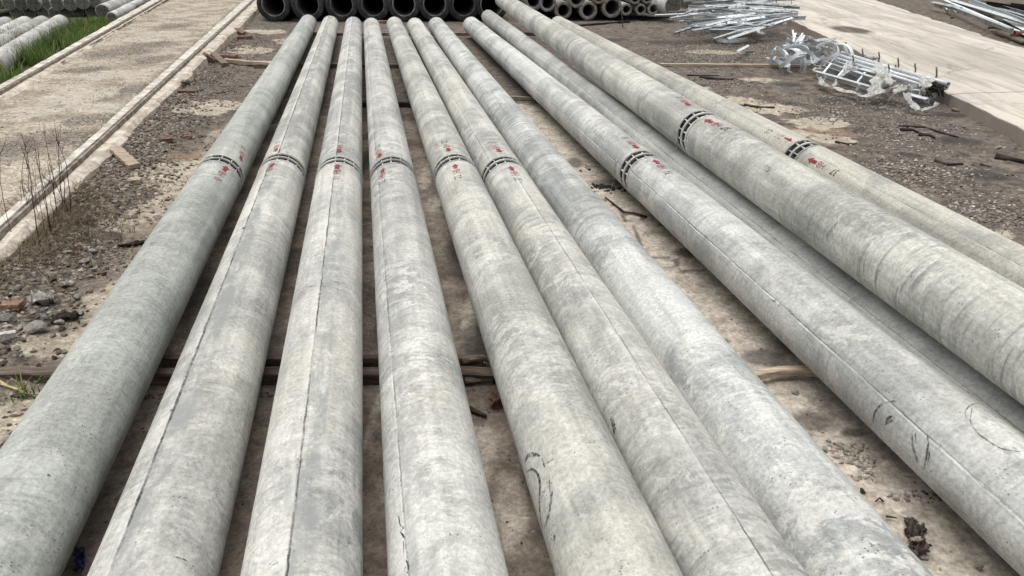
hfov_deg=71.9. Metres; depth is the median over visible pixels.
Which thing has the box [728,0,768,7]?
steel crossarm
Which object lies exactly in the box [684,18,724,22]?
steel crossarm
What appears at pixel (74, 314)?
black rag
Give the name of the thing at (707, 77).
stick
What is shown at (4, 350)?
rubble bed
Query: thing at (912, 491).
dirt crumbs
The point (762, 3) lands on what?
steel crossarm
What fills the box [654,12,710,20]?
steel crossarm
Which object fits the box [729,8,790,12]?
steel crossarm
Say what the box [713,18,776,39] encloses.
steel crossarm
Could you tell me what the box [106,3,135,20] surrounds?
concrete pole
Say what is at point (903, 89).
plastic wrap
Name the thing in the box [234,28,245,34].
brick
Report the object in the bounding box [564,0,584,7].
grey pipe
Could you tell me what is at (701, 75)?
stick
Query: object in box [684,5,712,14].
steel crossarm
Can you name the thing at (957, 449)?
concrete pole
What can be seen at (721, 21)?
steel crossarm
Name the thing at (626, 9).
grey pipe
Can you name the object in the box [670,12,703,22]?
steel crossarm
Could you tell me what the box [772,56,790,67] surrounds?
clamp hoop
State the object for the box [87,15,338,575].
concrete pole
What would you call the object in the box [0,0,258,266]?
rail beam
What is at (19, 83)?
rail beam
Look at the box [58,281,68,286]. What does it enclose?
rock
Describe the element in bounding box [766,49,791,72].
clamp hoop
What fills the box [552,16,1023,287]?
concrete pole
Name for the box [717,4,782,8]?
steel crossarm
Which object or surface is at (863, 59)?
steel tube
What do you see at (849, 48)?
clamp hoop
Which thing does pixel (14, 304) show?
brick
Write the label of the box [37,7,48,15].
concrete pole
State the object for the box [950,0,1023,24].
steel bar
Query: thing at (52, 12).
concrete pole
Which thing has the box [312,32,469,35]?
timber bearer
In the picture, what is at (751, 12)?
steel crossarm
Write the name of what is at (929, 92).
black twig
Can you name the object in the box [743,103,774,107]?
stick
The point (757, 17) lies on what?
steel crossarm
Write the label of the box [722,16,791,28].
steel crossarm
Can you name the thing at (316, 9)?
black pipe
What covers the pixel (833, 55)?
clamp hoop
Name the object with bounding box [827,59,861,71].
steel angle
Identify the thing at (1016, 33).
brick
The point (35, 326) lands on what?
rock
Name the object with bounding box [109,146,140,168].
plank
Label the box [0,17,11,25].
concrete pole
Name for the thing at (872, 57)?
plastic wrap
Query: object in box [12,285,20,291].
rock
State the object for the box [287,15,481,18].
timber bearer
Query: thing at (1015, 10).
steel bar
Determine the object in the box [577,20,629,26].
plank
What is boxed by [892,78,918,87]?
steel tube
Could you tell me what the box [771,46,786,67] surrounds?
clamp hoop
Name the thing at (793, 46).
clamp hoop
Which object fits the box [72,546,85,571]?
blue scrap
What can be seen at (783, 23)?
steel crossarm
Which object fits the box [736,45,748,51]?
steel crossarm
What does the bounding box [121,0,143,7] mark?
concrete pole
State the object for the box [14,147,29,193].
weed stalk
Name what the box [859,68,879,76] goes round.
steel angle
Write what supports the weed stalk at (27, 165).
on the ground at (746, 334)
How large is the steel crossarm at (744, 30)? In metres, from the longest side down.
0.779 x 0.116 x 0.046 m
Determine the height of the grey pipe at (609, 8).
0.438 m
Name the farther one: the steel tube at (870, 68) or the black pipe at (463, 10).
the black pipe at (463, 10)
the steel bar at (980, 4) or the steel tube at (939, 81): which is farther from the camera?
the steel bar at (980, 4)
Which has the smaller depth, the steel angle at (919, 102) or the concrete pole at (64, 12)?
the steel angle at (919, 102)
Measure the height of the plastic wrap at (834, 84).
0.165 m
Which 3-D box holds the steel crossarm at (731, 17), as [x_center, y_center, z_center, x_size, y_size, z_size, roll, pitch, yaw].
[4.043,-4.908,12.932,2.076,0.139,0.041,-7,31,-9]
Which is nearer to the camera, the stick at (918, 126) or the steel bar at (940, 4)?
the stick at (918, 126)
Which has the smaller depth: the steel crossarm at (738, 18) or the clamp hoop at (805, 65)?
the clamp hoop at (805, 65)
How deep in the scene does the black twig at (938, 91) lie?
7.66 m
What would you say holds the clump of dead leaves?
on the ground at (746, 334)
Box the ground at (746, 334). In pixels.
[0,0,1023,575]
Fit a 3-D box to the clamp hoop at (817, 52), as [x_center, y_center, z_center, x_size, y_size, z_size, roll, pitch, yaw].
[4.072,-3.284,9.803,0.374,0.128,0.428,0,26,0]
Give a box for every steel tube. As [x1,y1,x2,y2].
[837,57,919,86]
[838,54,880,68]
[839,57,918,81]
[840,51,921,78]
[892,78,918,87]
[893,67,950,86]
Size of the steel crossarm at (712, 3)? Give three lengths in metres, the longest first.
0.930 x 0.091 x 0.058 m
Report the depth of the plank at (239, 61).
10.17 m
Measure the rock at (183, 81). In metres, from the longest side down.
0.140 x 0.112 x 0.062 m
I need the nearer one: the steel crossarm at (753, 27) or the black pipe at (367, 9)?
the steel crossarm at (753, 27)
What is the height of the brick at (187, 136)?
0.038 m
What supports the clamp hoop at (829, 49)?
on the ground at (746, 334)
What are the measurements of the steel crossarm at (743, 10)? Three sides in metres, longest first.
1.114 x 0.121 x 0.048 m
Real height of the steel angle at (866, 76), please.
0.060 m
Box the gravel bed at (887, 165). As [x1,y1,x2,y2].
[620,35,1023,237]
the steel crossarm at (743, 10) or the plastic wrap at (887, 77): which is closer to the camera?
the plastic wrap at (887, 77)
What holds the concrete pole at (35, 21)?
on the ground at (746, 334)
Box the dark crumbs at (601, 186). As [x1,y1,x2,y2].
[579,164,625,193]
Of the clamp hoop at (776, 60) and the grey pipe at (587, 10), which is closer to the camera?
the clamp hoop at (776, 60)
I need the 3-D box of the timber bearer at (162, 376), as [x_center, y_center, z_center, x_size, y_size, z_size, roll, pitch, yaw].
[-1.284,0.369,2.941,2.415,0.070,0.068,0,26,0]
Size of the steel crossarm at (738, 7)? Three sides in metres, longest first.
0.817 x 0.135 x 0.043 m
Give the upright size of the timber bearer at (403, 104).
0.072 m
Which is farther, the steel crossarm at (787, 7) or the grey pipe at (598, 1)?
the grey pipe at (598, 1)
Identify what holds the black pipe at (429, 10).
on the ground at (746, 334)
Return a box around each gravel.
[0,3,233,170]
[0,163,168,316]
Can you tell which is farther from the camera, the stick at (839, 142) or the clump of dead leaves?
the stick at (839, 142)
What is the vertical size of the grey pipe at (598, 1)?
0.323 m
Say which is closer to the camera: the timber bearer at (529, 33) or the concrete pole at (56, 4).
the timber bearer at (529, 33)
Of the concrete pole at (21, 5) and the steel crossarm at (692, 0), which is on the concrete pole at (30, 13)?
the concrete pole at (21, 5)
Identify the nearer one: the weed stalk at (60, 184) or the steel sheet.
the weed stalk at (60, 184)
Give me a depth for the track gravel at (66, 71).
8.10 m
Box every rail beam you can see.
[0,0,167,102]
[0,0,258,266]
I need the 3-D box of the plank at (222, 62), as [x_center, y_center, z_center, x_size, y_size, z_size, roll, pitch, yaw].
[-4.460,-3.495,10.573,0.108,0.119,1.606,-15,30,-27]
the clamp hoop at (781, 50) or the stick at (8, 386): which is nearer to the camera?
the stick at (8, 386)
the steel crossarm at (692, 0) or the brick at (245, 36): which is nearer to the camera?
the brick at (245, 36)
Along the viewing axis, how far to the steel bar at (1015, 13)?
16.34 m
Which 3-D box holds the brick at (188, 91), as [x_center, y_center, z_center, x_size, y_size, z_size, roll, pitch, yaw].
[-3.718,-2.253,8.088,0.210,0.040,0.110,-5,27,-10]
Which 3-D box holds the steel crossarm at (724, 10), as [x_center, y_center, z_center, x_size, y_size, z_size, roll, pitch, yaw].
[4.276,-5.176,13.340,1.961,0.129,0.058,18,14,25]
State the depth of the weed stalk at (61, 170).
4.42 m
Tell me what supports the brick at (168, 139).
on the rubble bed at (4, 350)
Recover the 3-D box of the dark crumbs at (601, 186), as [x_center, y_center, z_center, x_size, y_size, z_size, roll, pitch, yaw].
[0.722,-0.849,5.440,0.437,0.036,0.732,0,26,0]
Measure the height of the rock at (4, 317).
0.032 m
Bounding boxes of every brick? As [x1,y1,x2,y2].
[0,299,26,310]
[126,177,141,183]
[159,136,172,142]
[177,89,197,92]
[183,134,192,138]
[202,52,217,62]
[219,54,238,58]
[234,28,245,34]
[237,35,252,39]
[377,20,387,23]
[488,392,502,408]
[1010,30,1023,37]
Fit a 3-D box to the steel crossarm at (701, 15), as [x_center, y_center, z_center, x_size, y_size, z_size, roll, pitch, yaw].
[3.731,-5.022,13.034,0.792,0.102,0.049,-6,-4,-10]
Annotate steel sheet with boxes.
[713,35,747,43]
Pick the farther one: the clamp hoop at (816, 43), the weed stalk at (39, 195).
the clamp hoop at (816, 43)
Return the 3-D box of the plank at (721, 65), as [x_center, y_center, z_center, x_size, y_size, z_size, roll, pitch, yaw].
[3.258,-3.193,10.108,2.248,0.040,0.066,1,26,2]
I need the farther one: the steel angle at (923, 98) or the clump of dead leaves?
the steel angle at (923, 98)
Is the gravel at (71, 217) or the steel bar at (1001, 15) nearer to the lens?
the gravel at (71, 217)
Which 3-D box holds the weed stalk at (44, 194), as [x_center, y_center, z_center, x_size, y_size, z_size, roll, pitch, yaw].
[-2.659,-0.549,4.046,0.090,0.520,0.056,9,28,17]
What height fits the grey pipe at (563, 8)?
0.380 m
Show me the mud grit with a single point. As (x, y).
(482, 425)
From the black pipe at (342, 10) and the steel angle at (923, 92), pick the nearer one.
the steel angle at (923, 92)
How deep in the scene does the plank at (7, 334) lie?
3.12 m
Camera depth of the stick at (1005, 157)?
5.83 m
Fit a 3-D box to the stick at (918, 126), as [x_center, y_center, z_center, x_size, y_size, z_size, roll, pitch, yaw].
[4.002,-1.502,6.728,0.177,0.027,0.564,-18,32,-32]
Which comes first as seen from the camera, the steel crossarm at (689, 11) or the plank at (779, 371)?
the plank at (779, 371)
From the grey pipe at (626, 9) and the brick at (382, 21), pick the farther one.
the grey pipe at (626, 9)
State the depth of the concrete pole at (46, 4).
16.41 m
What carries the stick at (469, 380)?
on the ground at (746, 334)
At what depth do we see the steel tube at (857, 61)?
9.13 m
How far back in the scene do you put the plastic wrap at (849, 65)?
8.77 m
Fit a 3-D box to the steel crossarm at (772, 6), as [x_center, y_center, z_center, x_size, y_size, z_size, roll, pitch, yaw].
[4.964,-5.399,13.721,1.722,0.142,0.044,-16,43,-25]
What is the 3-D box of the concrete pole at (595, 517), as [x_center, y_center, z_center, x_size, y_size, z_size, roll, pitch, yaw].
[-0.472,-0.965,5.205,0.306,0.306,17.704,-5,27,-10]
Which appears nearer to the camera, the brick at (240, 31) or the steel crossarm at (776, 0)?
the brick at (240, 31)
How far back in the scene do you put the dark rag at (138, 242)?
4.21 m
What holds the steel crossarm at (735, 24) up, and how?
on the steel sheet
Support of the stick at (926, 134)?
on the ground at (746, 334)
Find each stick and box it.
[0,383,35,396]
[462,354,489,365]
[465,377,493,384]
[469,405,486,416]
[605,197,646,217]
[687,74,718,75]
[700,75,733,79]
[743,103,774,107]
[835,140,856,144]
[899,125,958,137]
[900,128,918,132]
[918,132,935,138]
[934,159,963,165]
[994,153,1023,163]
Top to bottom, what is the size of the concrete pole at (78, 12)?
0.260 m
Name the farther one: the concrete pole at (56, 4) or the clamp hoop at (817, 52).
the concrete pole at (56, 4)
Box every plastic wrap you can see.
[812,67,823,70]
[816,76,899,97]
[831,66,858,86]
[843,60,852,70]
[864,56,878,59]
[866,60,888,98]
[878,70,895,84]
[892,84,914,92]
[903,92,922,111]
[916,75,934,94]
[920,102,939,110]
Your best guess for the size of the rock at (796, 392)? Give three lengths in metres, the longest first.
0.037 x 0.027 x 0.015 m
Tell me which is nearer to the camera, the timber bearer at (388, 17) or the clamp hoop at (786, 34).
the clamp hoop at (786, 34)
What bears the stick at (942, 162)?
on the ground at (746, 334)
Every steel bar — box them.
[930,1,961,8]
[944,0,1023,34]
[949,4,1013,33]
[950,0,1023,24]
[969,0,1023,23]
[979,1,1023,16]
[981,0,1023,14]
[985,1,1023,10]
[1003,19,1023,29]
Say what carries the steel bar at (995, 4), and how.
on the steel bar at (1015, 13)
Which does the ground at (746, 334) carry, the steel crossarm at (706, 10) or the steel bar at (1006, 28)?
the steel bar at (1006, 28)
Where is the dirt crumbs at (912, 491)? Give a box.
[145,389,941,502]
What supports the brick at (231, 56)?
on the ground at (746, 334)
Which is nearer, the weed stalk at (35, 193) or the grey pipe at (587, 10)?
the weed stalk at (35, 193)
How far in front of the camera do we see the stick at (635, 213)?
4.73 m
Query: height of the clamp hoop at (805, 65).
0.307 m
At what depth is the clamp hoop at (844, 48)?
9.60 m
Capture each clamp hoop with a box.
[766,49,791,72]
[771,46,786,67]
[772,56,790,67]
[778,48,802,72]
[778,49,802,68]
[779,28,792,50]
[779,44,808,61]
[782,48,806,71]
[785,55,816,63]
[791,46,819,57]
[801,46,819,62]
[803,38,824,52]
[805,37,835,46]
[806,53,823,58]
[811,41,838,67]
[817,50,839,63]
[819,46,834,56]
[826,43,847,54]
[831,44,853,53]
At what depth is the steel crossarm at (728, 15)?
13.00 m
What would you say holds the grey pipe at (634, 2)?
on the grey pipe at (639, 9)
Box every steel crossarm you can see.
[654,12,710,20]
[668,8,722,13]
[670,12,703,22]
[673,25,698,36]
[679,13,785,22]
[684,0,703,1]
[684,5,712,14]
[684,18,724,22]
[688,5,791,21]
[688,15,747,30]
[688,18,727,25]
[690,20,747,33]
[690,26,726,31]
[691,0,735,5]
[693,13,733,17]
[697,6,728,12]
[702,15,758,21]
[704,5,797,11]
[705,12,755,25]
[708,28,751,32]
[709,7,757,11]
[711,22,768,31]
[713,12,780,14]
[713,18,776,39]
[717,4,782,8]
[717,14,740,17]
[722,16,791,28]
[722,19,764,22]
[726,20,784,39]
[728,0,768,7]
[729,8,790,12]
[731,5,765,8]
[734,1,791,5]
[734,12,798,19]
[735,3,797,11]
[735,24,772,29]
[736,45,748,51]
[737,25,770,33]
[740,15,765,20]
[742,17,792,32]
[745,3,799,8]
[746,21,786,25]
[751,0,795,3]
[763,16,805,21]
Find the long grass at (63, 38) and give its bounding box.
[0,14,119,83]
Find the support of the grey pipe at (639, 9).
on the timber bearer at (618, 17)
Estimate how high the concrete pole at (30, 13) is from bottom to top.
0.261 m
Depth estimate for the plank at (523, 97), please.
7.99 m
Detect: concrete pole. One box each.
[0,15,68,70]
[0,15,316,575]
[0,16,30,33]
[0,16,47,45]
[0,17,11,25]
[2,0,15,9]
[10,8,24,16]
[14,0,28,10]
[23,9,38,16]
[26,0,42,10]
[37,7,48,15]
[42,0,51,9]
[48,8,58,15]
[50,0,64,9]
[59,8,72,15]
[63,0,78,10]
[72,8,86,15]
[75,0,90,8]
[85,6,97,15]
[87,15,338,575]
[90,0,109,7]
[95,0,133,17]
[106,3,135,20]
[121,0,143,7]
[240,17,362,575]
[363,18,508,575]
[386,17,682,575]
[407,18,808,575]
[428,17,932,575]
[463,17,1023,575]
[481,10,1023,434]
[495,0,1023,405]
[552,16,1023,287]
[650,0,680,13]
[680,0,692,8]
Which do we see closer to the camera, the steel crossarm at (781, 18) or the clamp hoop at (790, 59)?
the clamp hoop at (790, 59)
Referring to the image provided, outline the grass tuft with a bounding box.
[0,354,54,402]
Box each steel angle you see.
[814,71,872,90]
[818,64,875,84]
[824,62,864,75]
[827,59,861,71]
[853,71,873,79]
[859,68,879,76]
[905,93,929,103]
[910,89,936,97]
[912,98,925,105]
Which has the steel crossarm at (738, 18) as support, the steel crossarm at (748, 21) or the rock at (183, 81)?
the steel crossarm at (748, 21)
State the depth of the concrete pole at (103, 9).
16.07 m
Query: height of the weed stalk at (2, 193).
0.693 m
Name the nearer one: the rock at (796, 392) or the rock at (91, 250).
the rock at (796, 392)
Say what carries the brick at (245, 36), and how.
on the ground at (746, 334)
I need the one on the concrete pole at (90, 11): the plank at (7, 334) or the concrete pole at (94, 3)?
the concrete pole at (94, 3)
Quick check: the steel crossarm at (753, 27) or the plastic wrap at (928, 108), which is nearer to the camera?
the plastic wrap at (928, 108)
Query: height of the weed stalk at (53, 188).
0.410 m
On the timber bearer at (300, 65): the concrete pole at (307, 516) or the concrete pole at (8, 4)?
the concrete pole at (307, 516)
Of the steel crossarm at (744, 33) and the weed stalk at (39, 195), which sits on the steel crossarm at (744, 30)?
the steel crossarm at (744, 33)
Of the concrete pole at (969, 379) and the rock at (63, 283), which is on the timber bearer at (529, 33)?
the concrete pole at (969, 379)
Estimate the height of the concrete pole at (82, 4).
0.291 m
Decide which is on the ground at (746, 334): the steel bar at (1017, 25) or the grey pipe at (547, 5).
the steel bar at (1017, 25)
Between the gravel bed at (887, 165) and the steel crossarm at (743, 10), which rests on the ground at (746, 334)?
the gravel bed at (887, 165)
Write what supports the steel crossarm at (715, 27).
on the steel crossarm
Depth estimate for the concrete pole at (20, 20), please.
12.89 m
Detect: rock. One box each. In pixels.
[0,313,10,321]
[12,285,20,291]
[23,320,46,333]
[31,290,55,305]
[53,319,64,324]
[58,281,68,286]
[78,258,89,263]
[88,248,96,252]
[180,79,190,84]
[791,390,798,394]
[920,555,928,560]
[974,564,983,570]
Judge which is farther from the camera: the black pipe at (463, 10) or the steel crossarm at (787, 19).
the black pipe at (463, 10)
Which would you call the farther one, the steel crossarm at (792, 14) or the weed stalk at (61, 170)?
the steel crossarm at (792, 14)
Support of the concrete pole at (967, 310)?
on the concrete pole at (969, 379)
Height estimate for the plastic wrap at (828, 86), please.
0.130 m
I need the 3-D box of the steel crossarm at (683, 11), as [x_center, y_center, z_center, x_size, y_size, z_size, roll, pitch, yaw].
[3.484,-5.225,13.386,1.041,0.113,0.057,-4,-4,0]
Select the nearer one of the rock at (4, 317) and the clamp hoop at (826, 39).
the rock at (4, 317)
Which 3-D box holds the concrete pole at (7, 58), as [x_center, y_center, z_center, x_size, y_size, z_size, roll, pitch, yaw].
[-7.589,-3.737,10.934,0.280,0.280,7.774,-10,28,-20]
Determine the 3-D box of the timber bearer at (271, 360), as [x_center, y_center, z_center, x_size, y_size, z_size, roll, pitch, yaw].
[-0.839,0.314,3.051,1.426,0.044,0.039,0,26,0]
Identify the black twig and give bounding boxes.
[921,81,943,91]
[921,88,932,97]
[928,82,939,95]
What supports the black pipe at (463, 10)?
on the ground at (746, 334)
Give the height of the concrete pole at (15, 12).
0.261 m
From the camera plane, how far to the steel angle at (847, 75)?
8.81 m
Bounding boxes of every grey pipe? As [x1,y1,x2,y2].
[519,0,542,9]
[535,0,555,11]
[549,0,571,18]
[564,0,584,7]
[572,0,596,19]
[589,0,604,3]
[593,0,621,17]
[620,1,631,15]
[621,0,645,14]
[622,0,639,4]
[639,2,657,14]
[640,0,651,3]
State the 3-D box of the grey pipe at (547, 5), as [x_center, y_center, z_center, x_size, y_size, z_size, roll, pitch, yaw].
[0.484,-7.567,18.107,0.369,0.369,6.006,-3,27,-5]
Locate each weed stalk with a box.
[0,133,10,230]
[14,133,34,206]
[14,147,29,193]
[22,140,39,240]
[23,138,50,231]
[25,153,46,234]
[26,172,37,211]
[37,151,52,234]
[38,140,53,194]
[40,160,57,214]
[43,124,68,210]
[43,158,64,207]
[51,127,70,211]
[54,120,60,191]
[56,130,64,201]
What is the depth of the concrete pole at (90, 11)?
16.45 m
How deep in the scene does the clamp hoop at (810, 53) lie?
9.43 m
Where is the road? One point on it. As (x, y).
(983, 75)
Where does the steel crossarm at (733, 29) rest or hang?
on the steel crossarm at (736, 31)
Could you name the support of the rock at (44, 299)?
on the ground at (746, 334)
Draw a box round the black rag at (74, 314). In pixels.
[49,309,83,321]
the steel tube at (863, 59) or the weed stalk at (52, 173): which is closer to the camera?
the weed stalk at (52, 173)
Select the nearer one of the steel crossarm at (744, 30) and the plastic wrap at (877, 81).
the plastic wrap at (877, 81)
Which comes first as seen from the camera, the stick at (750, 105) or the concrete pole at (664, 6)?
the stick at (750, 105)
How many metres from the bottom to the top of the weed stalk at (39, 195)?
0.530 m
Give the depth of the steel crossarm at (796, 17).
13.02 m
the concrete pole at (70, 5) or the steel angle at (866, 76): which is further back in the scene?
the concrete pole at (70, 5)
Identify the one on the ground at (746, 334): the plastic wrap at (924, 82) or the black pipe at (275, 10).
the black pipe at (275, 10)
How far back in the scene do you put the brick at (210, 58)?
10.13 m
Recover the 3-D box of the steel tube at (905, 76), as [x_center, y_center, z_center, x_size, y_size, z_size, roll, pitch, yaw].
[4.565,-2.758,8.832,0.048,0.048,1.897,-2,27,-5]
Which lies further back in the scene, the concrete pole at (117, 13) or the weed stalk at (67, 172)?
the concrete pole at (117, 13)
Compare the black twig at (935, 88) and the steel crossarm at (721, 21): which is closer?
the black twig at (935, 88)
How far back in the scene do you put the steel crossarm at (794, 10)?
13.57 m
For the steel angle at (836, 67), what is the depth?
9.13 m
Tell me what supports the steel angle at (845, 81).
on the ground at (746, 334)
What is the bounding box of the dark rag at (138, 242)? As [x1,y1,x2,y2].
[118,240,144,247]
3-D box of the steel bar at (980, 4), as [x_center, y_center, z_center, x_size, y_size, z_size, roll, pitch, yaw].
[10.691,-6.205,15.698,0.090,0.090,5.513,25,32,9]
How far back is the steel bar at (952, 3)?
16.16 m
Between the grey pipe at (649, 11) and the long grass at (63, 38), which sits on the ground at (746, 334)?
the long grass at (63, 38)
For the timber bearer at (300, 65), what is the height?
0.070 m
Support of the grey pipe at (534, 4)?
on the grey pipe at (547, 5)
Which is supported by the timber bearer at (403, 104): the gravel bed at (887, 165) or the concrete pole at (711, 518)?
the concrete pole at (711, 518)
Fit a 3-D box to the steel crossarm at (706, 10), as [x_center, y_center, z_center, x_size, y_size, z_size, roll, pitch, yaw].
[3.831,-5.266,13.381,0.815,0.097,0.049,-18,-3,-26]
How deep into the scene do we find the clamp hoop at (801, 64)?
9.76 m
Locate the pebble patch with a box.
[826,438,909,501]
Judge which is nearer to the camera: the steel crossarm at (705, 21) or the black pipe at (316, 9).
the steel crossarm at (705, 21)
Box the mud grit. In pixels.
[94,103,981,572]
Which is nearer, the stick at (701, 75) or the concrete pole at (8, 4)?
the stick at (701, 75)
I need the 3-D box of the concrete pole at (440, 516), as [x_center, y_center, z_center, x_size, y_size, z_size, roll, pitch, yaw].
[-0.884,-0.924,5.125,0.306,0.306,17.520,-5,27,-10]
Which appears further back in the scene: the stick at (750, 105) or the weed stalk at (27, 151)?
the stick at (750, 105)
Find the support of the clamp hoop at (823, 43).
on the ground at (746, 334)
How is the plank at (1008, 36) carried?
on the ground at (746, 334)
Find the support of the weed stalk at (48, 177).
on the ground at (746, 334)
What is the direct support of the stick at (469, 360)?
on the timber bearer at (271, 360)
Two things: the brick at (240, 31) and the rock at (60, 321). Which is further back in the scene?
the brick at (240, 31)
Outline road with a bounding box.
[771,0,1023,146]
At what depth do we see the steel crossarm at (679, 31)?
12.11 m
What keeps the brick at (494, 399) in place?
on the ground at (746, 334)
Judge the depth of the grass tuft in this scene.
2.83 m
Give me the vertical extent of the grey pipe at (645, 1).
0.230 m
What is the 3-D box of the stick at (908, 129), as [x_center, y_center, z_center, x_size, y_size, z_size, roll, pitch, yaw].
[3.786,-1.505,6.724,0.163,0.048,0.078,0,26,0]
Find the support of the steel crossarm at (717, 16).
on the ground at (746, 334)
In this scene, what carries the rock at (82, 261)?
on the rubble bed at (4, 350)
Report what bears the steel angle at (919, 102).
on the ground at (746, 334)
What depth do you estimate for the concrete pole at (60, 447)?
2.49 m
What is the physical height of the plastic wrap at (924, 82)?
0.160 m
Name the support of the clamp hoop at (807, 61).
on the clamp hoop at (805, 65)
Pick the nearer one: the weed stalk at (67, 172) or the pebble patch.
the pebble patch
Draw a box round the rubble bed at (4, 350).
[0,33,275,433]
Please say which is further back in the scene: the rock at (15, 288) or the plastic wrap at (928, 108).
the plastic wrap at (928, 108)
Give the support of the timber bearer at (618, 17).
on the ground at (746, 334)
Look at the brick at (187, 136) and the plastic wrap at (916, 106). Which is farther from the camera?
the plastic wrap at (916, 106)
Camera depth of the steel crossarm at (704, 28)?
12.26 m
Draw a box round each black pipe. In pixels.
[257,0,293,21]
[291,0,326,19]
[325,0,357,21]
[356,0,388,19]
[387,0,418,21]
[418,0,448,20]
[448,0,477,21]
[468,0,505,17]
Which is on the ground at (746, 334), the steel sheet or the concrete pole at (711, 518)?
the steel sheet
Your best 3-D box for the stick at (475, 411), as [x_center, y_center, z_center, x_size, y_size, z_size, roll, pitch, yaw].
[-0.136,0.481,2.741,0.090,0.023,0.022,17,31,31]
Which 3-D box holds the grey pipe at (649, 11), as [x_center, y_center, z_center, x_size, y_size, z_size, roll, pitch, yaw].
[2.812,-7.455,18.163,0.254,0.254,6.006,-3,27,-5]
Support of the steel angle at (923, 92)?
on the ground at (746, 334)
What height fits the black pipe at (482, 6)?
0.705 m
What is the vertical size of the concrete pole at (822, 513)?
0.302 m
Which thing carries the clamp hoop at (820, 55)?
on the ground at (746, 334)
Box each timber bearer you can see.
[0,366,493,385]
[159,354,482,366]
[254,63,425,68]
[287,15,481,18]
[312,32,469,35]
[362,101,410,107]
[522,32,535,35]
[546,16,674,19]
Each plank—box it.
[0,330,15,338]
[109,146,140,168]
[211,51,228,66]
[225,58,269,64]
[510,96,534,99]
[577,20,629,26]
[660,63,819,66]
[753,365,816,379]
[991,30,1023,43]
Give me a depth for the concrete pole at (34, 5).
16.20 m
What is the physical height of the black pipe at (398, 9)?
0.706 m
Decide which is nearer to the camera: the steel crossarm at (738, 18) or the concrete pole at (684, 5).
the steel crossarm at (738, 18)
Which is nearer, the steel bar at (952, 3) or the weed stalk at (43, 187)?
the weed stalk at (43, 187)
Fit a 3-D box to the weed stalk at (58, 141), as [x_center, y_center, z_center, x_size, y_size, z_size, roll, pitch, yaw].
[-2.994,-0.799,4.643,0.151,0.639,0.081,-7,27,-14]
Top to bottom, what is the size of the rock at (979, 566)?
0.015 m
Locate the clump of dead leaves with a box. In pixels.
[903,517,932,556]

